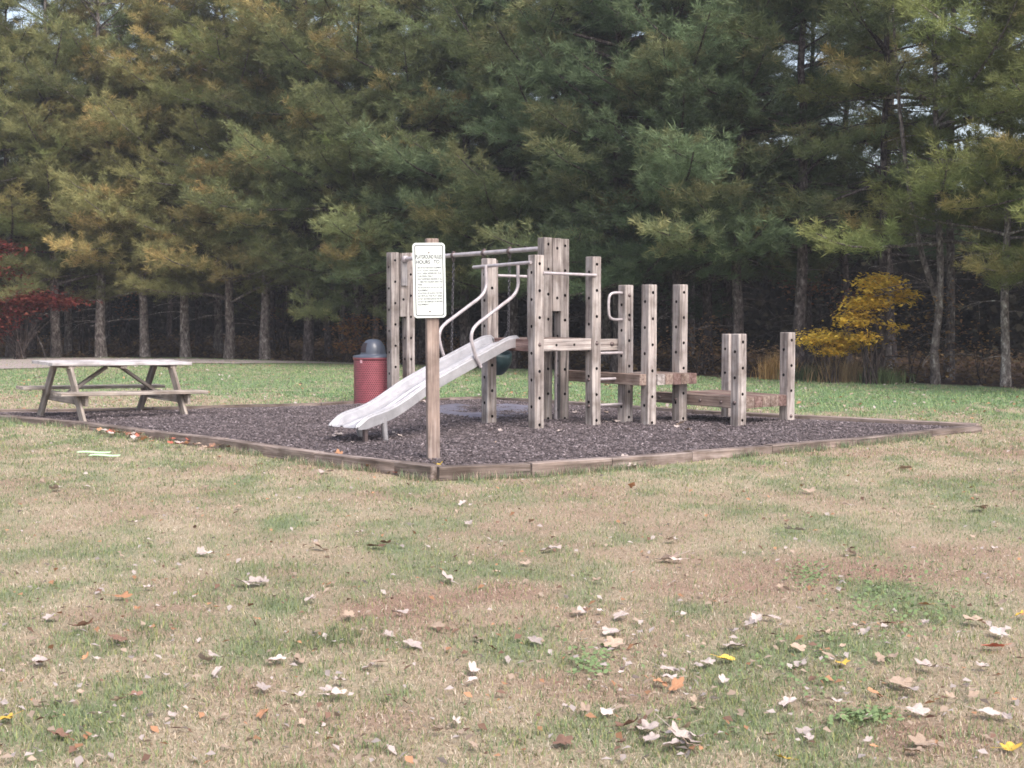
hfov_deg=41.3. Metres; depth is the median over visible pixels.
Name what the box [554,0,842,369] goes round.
pine tree
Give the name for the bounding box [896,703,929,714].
fallen leaf
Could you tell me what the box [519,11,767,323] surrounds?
pine tree
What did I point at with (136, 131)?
pine tree
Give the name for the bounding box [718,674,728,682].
fallen leaf
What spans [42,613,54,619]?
fallen leaf
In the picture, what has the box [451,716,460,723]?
fallen leaf
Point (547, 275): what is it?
play structure
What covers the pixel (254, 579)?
fallen leaf
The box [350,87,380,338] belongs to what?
pine tree
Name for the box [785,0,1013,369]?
pine tree
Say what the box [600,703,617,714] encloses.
fallen leaf
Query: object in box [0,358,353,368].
gravel road
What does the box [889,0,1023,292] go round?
pine tree
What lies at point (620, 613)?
fallen leaf
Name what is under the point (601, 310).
pine tree
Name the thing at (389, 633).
fallen leaf
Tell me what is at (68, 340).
pine tree
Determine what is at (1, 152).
pine tree
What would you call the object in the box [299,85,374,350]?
pine tree
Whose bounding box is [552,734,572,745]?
fallen leaf
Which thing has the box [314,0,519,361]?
pine tree
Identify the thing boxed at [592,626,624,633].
fallen leaf
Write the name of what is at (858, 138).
pine tree
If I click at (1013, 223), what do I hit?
pine tree
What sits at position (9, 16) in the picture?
sky
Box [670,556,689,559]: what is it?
fallen leaf
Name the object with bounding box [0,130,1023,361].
thicket
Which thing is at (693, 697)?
fallen leaf
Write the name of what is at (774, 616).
fallen leaf
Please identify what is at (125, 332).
pine tree
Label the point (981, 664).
fallen leaf
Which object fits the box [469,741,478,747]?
fallen leaf
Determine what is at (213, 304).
pine tree
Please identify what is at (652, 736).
fallen leaf
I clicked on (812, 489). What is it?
fallen leaf
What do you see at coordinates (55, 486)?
fallen leaf
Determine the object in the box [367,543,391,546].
fallen leaf
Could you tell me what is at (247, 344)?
undergrowth
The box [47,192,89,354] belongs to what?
pine tree
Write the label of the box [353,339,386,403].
trash can
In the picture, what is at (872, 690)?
fallen leaf
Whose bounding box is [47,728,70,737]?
fallen leaf
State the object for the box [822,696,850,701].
fallen leaf
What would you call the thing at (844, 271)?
pine tree
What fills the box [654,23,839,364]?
pine tree
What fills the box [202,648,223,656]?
fallen leaf
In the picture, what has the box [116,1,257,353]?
pine tree
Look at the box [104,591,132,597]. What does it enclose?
fallen leaf
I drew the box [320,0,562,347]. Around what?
pine tree
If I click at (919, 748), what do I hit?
fallen leaf
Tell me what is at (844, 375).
tall grass
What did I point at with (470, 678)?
fallen leaf
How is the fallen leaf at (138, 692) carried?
on the lawn at (306, 536)
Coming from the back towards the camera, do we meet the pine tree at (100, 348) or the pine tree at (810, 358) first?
the pine tree at (100, 348)
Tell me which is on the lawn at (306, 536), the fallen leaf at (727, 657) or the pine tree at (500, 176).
the fallen leaf at (727, 657)
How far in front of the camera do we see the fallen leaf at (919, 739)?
4.62 m
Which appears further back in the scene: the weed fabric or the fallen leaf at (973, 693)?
the weed fabric
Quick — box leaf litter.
[5,357,1018,419]
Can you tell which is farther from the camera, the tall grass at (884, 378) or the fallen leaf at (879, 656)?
the tall grass at (884, 378)
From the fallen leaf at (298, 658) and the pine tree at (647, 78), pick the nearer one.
the fallen leaf at (298, 658)
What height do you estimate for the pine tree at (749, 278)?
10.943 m
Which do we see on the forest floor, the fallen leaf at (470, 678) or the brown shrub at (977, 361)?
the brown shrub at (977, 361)
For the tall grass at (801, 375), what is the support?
on the lawn at (306, 536)
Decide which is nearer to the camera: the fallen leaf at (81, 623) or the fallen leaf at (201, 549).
the fallen leaf at (81, 623)
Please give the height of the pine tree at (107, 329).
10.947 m
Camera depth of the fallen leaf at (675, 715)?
4.90 m
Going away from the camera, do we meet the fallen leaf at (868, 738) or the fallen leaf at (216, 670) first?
the fallen leaf at (868, 738)
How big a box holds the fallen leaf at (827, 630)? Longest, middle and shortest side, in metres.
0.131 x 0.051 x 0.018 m
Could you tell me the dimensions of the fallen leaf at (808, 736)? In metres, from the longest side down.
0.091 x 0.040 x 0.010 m
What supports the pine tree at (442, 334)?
on the forest floor
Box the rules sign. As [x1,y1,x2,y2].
[412,238,445,459]
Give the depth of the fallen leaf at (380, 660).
5.68 m
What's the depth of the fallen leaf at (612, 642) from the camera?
6.00 m
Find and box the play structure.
[328,237,794,442]
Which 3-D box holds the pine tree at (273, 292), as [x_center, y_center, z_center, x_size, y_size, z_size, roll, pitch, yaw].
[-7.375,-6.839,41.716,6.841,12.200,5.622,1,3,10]
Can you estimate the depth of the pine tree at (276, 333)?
48.59 m
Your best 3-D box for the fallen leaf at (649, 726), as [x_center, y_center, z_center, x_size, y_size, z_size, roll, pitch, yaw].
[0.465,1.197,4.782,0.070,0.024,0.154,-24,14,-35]
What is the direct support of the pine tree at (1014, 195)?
on the forest floor
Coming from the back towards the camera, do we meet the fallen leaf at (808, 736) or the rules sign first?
the rules sign
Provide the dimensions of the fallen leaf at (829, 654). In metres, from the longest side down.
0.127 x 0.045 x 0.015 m
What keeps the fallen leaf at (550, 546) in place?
on the lawn at (306, 536)
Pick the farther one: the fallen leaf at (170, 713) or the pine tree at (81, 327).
the pine tree at (81, 327)
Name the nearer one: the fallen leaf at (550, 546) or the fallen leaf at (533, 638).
the fallen leaf at (533, 638)
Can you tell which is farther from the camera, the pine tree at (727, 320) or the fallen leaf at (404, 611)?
the pine tree at (727, 320)
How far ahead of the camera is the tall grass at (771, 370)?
28.48 m
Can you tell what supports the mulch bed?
on the lawn at (306, 536)
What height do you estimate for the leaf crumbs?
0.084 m
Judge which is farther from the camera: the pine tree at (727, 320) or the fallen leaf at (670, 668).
the pine tree at (727, 320)
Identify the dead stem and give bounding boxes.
[32,326,46,357]
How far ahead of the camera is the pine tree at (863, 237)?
25.67 m
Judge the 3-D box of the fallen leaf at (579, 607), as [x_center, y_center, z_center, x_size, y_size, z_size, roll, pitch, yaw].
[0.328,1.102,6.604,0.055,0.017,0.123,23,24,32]
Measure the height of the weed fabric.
0.056 m
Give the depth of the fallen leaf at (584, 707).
5.00 m
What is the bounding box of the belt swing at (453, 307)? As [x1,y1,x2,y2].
[450,264,454,351]
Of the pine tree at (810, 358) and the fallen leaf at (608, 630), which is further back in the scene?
the pine tree at (810, 358)
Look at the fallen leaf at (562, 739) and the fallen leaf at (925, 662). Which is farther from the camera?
the fallen leaf at (925, 662)
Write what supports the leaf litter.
on the lawn at (306, 536)
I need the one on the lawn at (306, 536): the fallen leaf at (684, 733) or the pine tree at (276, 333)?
the fallen leaf at (684, 733)
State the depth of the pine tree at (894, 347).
34.57 m
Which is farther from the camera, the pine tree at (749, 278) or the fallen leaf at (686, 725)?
the pine tree at (749, 278)
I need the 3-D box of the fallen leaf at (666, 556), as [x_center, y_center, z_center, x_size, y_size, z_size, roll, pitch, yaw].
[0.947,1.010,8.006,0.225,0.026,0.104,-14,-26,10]
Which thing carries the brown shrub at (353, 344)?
on the forest floor
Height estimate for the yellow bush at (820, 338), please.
1.208 m
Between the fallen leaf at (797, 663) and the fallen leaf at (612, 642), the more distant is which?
the fallen leaf at (612, 642)
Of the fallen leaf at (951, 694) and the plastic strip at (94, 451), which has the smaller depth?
the fallen leaf at (951, 694)
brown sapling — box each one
[251,297,295,357]
[770,274,870,372]
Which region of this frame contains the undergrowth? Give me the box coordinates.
[0,323,1023,386]
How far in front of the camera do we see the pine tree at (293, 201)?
35.77 m
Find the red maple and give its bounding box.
[0,239,102,358]
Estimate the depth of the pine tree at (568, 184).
30.02 m
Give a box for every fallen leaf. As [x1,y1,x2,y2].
[0,710,23,719]
[32,650,46,664]
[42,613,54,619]
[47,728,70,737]
[49,484,60,488]
[69,617,104,625]
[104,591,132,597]
[110,694,131,700]
[113,634,128,640]
[126,690,142,695]
[168,711,179,715]
[196,546,205,555]
[198,653,212,660]
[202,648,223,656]
[211,661,221,675]
[234,578,258,584]
[244,576,261,582]
[256,677,270,689]
[256,702,268,717]
[260,574,268,581]
[269,652,290,660]
[292,653,304,662]
[294,690,304,695]
[298,714,306,724]
[304,591,319,600]
[312,540,327,550]
[318,687,346,694]
[319,684,340,690]
[325,674,348,680]
[342,610,354,616]
[362,659,377,669]
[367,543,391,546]
[370,659,384,661]
[383,629,393,636]
[391,609,416,612]
[399,634,422,648]
[428,621,444,627]
[441,570,457,583]
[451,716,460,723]
[466,676,477,681]
[468,660,479,671]
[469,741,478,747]
[515,559,530,563]
[527,635,541,643]
[540,543,558,550]
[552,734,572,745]
[574,605,585,613]
[579,702,590,714]
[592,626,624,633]
[596,636,625,646]
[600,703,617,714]
[602,716,638,726]
[613,606,631,618]
[634,714,646,727]
[635,719,658,729]
[643,731,659,740]
[651,662,679,671]
[655,550,690,559]
[655,713,700,741]
[659,674,683,678]
[663,712,677,718]
[663,735,688,745]
[665,677,683,695]
[668,719,699,729]
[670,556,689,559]
[681,736,701,745]
[690,694,696,700]
[700,657,715,664]
[711,654,734,659]
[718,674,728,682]
[723,640,743,646]
[744,615,754,624]
[751,613,761,622]
[754,611,780,618]
[779,691,796,706]
[788,642,814,650]
[794,652,810,666]
[796,486,815,491]
[797,726,820,733]
[804,732,813,739]
[806,698,821,701]
[814,629,839,632]
[822,651,837,659]
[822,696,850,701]
[835,658,849,664]
[842,545,856,553]
[858,624,873,634]
[863,736,872,741]
[868,687,887,697]
[875,651,884,661]
[882,676,927,686]
[886,652,903,656]
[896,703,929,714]
[898,685,918,689]
[904,746,933,751]
[908,732,949,745]
[915,658,948,667]
[945,690,961,700]
[963,614,996,620]
[963,690,978,698]
[966,706,999,714]
[972,661,989,665]
[982,643,1011,646]
[989,626,1011,638]
[990,741,1022,750]
[991,599,1006,603]
[997,709,1012,718]
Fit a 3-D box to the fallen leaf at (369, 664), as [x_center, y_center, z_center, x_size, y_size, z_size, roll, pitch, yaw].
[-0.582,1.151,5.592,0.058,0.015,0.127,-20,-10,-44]
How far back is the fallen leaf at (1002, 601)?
6.81 m
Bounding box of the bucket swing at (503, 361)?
[496,259,511,374]
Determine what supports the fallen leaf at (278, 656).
on the lawn at (306, 536)
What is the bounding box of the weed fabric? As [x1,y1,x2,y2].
[440,403,527,417]
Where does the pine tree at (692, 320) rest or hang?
on the forest floor
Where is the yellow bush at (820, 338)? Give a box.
[795,325,887,382]
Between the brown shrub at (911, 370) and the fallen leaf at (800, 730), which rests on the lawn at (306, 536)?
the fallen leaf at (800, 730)
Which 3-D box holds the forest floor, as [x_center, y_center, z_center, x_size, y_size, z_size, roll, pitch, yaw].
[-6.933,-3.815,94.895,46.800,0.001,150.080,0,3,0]
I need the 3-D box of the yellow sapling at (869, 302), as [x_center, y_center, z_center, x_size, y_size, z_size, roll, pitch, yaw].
[7.088,-1.073,26.722,1.585,2.276,1.773,3,4,39]
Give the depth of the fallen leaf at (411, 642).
5.97 m
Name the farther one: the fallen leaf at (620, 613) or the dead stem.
the dead stem
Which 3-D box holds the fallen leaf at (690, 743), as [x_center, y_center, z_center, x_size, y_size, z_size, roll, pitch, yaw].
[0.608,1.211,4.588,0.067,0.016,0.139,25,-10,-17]
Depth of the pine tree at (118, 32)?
42.82 m
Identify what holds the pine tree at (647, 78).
on the forest floor
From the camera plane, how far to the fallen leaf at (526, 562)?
7.88 m
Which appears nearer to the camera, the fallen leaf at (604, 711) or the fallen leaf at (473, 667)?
the fallen leaf at (604, 711)
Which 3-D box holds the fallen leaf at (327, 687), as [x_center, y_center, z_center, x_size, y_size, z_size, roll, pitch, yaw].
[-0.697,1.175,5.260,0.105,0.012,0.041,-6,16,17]
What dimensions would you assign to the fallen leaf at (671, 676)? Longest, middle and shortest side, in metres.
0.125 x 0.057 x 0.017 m
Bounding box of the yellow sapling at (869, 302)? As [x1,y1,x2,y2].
[822,271,924,384]
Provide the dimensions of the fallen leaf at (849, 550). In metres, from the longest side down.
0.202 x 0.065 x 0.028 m
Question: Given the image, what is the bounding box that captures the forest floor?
[0,340,1023,387]
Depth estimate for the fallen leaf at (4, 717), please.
4.90 m
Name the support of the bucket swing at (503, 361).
hanging from the play structure
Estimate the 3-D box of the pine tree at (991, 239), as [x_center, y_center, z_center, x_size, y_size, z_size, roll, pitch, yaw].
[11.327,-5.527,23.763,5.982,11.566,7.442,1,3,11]
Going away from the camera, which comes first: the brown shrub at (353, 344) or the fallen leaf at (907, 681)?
the fallen leaf at (907, 681)
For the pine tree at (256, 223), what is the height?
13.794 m
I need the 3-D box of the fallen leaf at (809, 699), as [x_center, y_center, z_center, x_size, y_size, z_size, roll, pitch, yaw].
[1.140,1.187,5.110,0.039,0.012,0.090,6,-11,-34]
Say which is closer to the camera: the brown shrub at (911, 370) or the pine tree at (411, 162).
the brown shrub at (911, 370)
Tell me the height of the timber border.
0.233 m
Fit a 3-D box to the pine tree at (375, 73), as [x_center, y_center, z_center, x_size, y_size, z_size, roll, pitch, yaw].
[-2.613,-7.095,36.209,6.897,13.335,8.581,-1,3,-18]
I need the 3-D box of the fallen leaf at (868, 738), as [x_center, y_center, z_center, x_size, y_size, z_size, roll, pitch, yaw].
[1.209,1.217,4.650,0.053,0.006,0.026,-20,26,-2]
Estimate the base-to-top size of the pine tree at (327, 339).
9.946 m
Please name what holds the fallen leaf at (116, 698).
on the lawn at (306, 536)
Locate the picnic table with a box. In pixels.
[16,360,208,421]
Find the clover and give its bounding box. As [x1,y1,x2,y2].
[557,545,1019,727]
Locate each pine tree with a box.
[0,0,29,236]
[0,0,75,319]
[0,0,129,356]
[0,0,164,354]
[0,0,170,357]
[0,0,220,357]
[0,21,89,353]
[10,0,244,356]
[26,1,189,349]
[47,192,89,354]
[57,0,300,357]
[72,23,188,330]
[90,55,138,345]
[92,0,351,358]
[109,0,252,351]
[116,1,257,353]
[135,116,201,343]
[148,0,365,359]
[158,0,403,360]
[164,0,340,356]
[178,0,355,353]
[178,0,469,354]
[193,66,241,341]
[240,122,302,349]
[251,21,369,358]
[277,0,523,364]
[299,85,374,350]
[301,6,436,353]
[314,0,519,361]
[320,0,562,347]
[342,0,651,368]
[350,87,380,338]
[396,117,491,353]
[406,0,591,362]
[426,19,502,331]
[427,0,694,369]
[441,0,840,372]
[465,0,711,367]
[471,0,612,361]
[472,14,506,337]
[519,0,839,371]
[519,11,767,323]
[542,97,641,338]
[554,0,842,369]
[568,0,917,335]
[640,4,784,359]
[642,0,978,377]
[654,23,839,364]
[697,46,789,332]
[732,15,915,370]
[750,0,995,373]
[764,4,963,366]
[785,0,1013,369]
[785,0,1023,384]
[813,0,993,366]
[857,0,1023,387]
[858,0,1023,379]
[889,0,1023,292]
[952,7,1023,299]
[967,1,1023,269]
[973,36,1023,358]
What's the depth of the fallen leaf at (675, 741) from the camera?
4.61 m
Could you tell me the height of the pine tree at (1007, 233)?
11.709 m
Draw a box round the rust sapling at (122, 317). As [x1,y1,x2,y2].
[108,293,139,354]
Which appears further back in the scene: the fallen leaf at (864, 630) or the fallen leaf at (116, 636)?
the fallen leaf at (864, 630)
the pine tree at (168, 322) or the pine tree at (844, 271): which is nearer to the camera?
the pine tree at (844, 271)
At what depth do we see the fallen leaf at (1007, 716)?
4.92 m
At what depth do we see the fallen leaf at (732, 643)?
5.95 m
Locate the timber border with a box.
[0,396,981,480]
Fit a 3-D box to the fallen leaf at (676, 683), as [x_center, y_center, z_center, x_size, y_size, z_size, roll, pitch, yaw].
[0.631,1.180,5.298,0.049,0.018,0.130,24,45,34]
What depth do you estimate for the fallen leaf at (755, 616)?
6.47 m
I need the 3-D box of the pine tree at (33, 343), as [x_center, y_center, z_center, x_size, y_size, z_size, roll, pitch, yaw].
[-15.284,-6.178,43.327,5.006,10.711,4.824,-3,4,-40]
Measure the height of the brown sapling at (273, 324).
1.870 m
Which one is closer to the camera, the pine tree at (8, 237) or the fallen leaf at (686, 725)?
the fallen leaf at (686, 725)
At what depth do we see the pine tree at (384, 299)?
41.83 m
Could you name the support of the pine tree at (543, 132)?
on the forest floor
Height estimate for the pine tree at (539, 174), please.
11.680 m
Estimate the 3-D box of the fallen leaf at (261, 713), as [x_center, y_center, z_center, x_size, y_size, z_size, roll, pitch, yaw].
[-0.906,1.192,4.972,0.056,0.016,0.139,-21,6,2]
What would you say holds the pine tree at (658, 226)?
on the forest floor
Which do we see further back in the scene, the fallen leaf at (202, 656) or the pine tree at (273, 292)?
the pine tree at (273, 292)
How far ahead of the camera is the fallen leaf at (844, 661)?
5.65 m
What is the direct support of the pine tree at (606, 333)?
on the forest floor
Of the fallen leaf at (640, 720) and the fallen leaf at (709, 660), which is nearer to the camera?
the fallen leaf at (640, 720)
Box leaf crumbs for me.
[0,425,1023,767]
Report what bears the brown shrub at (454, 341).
on the forest floor
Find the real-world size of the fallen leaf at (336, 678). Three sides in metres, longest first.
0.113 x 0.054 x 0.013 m
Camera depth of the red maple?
39.10 m
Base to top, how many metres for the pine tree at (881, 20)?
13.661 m
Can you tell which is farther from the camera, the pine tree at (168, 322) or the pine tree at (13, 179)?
the pine tree at (168, 322)
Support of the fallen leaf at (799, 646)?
on the lawn at (306, 536)
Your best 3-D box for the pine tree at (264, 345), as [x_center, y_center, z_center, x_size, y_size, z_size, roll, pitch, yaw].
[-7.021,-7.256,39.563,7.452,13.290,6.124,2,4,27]
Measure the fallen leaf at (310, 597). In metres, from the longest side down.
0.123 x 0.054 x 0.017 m
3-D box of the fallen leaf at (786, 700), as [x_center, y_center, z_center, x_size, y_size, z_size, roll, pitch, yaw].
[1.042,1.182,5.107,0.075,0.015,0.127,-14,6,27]
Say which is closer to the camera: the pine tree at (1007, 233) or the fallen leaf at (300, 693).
the fallen leaf at (300, 693)
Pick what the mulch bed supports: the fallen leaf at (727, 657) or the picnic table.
the picnic table
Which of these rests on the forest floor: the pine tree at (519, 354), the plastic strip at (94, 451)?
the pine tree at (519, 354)
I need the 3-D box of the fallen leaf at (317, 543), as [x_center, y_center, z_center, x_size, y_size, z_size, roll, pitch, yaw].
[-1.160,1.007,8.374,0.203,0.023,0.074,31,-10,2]
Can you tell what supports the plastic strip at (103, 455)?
on the lawn at (306, 536)
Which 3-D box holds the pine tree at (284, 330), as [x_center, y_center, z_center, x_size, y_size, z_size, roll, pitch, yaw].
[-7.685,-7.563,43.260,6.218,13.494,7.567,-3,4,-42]
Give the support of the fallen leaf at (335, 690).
on the lawn at (306, 536)
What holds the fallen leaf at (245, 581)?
on the lawn at (306, 536)
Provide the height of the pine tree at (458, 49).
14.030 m
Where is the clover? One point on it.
(874, 712)
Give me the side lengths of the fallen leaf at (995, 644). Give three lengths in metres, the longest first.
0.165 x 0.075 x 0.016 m
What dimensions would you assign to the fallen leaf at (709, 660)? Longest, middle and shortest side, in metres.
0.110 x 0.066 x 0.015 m
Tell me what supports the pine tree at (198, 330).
on the forest floor
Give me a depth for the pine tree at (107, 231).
39.24 m
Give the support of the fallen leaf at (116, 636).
on the lawn at (306, 536)
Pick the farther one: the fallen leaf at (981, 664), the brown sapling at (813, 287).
the brown sapling at (813, 287)
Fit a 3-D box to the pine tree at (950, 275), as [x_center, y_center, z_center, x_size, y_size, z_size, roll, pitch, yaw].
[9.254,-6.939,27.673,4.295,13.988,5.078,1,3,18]
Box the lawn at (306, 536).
[0,356,1023,767]
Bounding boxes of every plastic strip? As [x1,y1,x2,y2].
[77,451,110,452]
[89,454,120,455]
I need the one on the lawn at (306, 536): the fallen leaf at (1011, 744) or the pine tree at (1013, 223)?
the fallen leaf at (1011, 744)
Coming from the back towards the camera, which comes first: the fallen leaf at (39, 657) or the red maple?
the red maple
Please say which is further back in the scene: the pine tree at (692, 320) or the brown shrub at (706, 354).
the pine tree at (692, 320)
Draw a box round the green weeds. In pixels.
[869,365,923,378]
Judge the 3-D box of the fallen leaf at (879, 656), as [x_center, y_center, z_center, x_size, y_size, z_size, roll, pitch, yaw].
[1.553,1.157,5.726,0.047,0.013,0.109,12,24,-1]
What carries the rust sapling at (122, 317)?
on the forest floor
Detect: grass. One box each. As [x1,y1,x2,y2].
[749,351,807,379]
[777,361,830,381]
[803,355,907,382]
[848,365,915,384]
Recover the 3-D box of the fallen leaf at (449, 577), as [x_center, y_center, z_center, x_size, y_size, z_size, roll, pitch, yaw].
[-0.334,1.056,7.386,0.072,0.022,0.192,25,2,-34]
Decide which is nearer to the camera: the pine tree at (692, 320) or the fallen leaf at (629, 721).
the fallen leaf at (629, 721)
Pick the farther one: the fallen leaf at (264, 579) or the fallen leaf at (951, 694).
the fallen leaf at (264, 579)
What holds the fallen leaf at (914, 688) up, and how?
on the lawn at (306, 536)
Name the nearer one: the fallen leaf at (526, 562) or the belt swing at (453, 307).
the fallen leaf at (526, 562)
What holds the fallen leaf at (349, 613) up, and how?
on the lawn at (306, 536)
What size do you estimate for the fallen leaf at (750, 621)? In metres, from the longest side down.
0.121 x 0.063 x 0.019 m
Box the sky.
[0,0,1023,185]
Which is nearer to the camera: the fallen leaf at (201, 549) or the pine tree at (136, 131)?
the fallen leaf at (201, 549)
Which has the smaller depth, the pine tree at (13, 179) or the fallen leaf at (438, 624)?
the fallen leaf at (438, 624)
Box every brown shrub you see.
[323,313,386,362]
[441,330,500,351]
[657,303,763,374]
[879,289,968,380]
[925,272,1023,383]
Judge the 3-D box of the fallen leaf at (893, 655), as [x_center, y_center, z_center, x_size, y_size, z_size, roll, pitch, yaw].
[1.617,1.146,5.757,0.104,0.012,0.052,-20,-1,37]
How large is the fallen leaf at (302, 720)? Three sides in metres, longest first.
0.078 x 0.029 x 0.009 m
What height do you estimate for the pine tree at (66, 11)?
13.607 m
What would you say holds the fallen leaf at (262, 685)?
on the lawn at (306, 536)
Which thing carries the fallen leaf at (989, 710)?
on the lawn at (306, 536)
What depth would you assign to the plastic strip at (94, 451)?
13.71 m
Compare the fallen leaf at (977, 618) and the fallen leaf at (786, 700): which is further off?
the fallen leaf at (977, 618)
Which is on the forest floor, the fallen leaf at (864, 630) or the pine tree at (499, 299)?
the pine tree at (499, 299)
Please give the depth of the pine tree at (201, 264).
38.66 m
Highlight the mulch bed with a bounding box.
[1,400,942,464]

